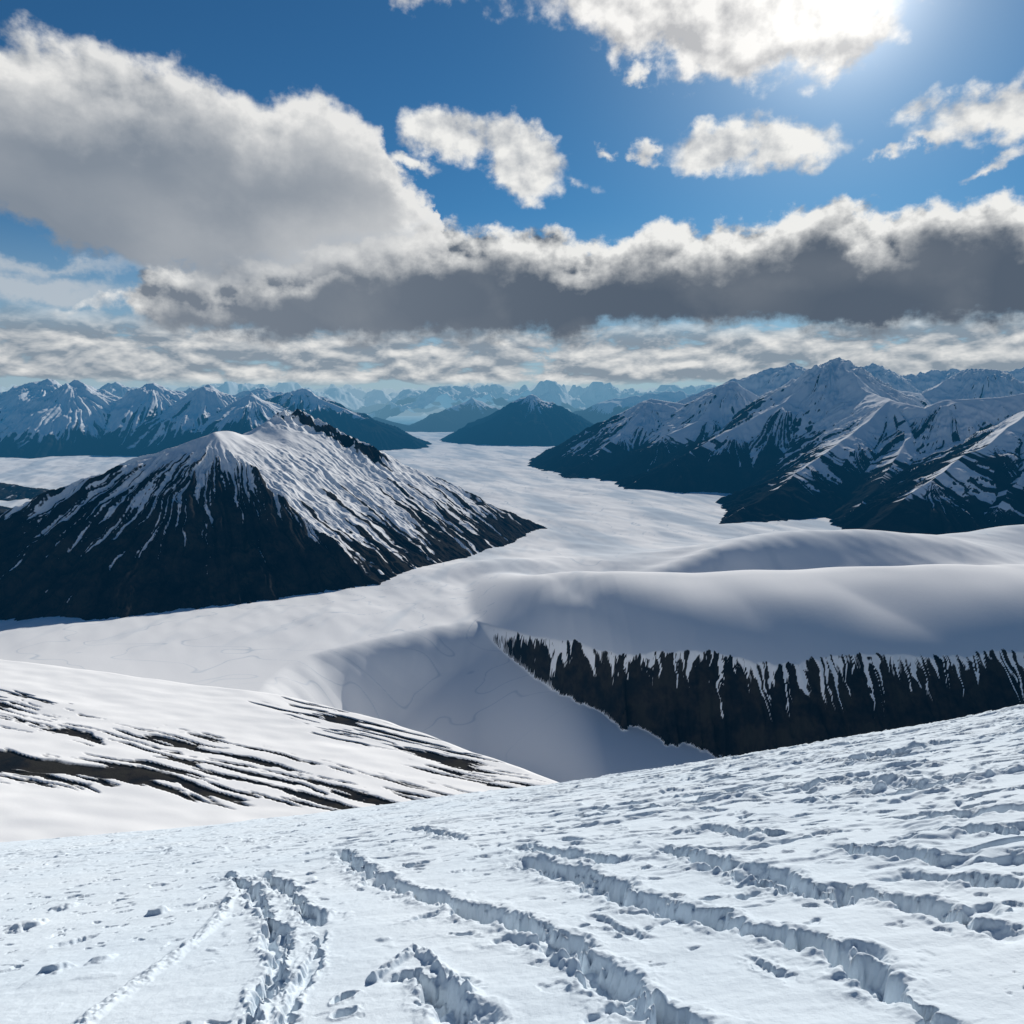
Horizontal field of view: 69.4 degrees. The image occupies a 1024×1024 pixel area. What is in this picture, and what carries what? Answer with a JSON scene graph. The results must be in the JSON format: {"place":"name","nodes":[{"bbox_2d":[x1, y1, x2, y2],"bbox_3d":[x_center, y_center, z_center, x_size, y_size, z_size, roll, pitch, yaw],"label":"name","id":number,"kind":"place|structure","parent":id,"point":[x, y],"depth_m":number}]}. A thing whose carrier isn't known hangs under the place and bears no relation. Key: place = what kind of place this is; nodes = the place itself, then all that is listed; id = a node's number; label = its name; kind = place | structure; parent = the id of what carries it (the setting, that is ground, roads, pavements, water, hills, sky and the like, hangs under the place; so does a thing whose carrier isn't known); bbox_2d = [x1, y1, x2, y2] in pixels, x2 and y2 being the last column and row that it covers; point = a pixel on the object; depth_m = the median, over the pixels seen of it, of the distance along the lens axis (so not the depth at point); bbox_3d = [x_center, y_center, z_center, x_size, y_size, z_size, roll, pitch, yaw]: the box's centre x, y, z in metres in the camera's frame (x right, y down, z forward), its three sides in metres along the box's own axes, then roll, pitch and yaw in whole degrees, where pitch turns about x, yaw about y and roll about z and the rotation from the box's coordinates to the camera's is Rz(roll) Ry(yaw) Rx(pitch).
{"place":"outdoors","nodes":[
{"label":"outdoors","id":0,"kind":"place"},
{"bbox_2d":[0,483,48,512],"bbox_3d":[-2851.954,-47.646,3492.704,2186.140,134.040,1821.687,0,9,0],"label":"rocky hill","id":1,"kind":"structure","parent":0,"point":[9,492],"depth_m":3804.13},
{"bbox_2d":[0,378,291,458],"bbox_3d":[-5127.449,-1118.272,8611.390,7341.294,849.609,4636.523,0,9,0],"label":"distant mountain","id":2,"kind":"structure","parent":0,"point":[47,417],"depth_m":7179.63},
{"bbox_2d":[0,408,546,620],"bbox_3d":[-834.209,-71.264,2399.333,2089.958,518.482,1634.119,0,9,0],"label":"rocky mountain","id":3,"kind":"structure","parent":0,"point":[284,503],"depth_m":2041.58},
{"bbox_2d":[264,388,431,450],"bbox_3d":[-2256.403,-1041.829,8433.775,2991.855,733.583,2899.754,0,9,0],"label":"distant mountain","id":4,"kind":"structure","parent":0,"point":[368,429],"depth_m":7896.19},
{"bbox_2d":[0,380,716,419],"bbox_3d":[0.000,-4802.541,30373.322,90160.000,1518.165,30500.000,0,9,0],"label":"distant mountain range","id":5,"kind":"structure","parent":0,"point":[383,403],"depth_m":16686.54},
{"bbox_2d":[0,704,1023,1023],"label":"snow slope","id":6,"kind":"structure","parent":0,"point":[870,878],"depth_m":5.85},
{"bbox_2d":[0,413,1023,841],"bbox_3d":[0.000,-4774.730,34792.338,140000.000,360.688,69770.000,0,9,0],"label":"glacier valley","id":7,"kind":"structure","parent":0,"point":[596,627],"depth_m":1307.25},
{"bbox_2d":[0,0,1023,390],"label":"sky","id":8,"kind":"structure","parent":0,"point":[315,194]},
{"bbox_2d":[441,394,593,445],"bbox_3d":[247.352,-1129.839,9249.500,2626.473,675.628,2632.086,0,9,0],"label":"distant mountain","id":9,"kind":"structure","parent":0,"point":[531,420],"depth_m":8604.82},
{"bbox_2d":[373,390,694,431],"bbox_3d":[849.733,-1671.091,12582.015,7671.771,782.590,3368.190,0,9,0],"label":"distant mountain","id":10,"kind":"structure","parent":0,"point":[454,418],"depth_m":12211.20},
{"bbox_2d":[527,357,1023,534],"bbox_3d":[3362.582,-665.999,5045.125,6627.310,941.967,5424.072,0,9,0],"label":"snowy mountain range","id":11,"kind":"structure","parent":0,"point":[843,443],"depth_m":4053.24}
]}

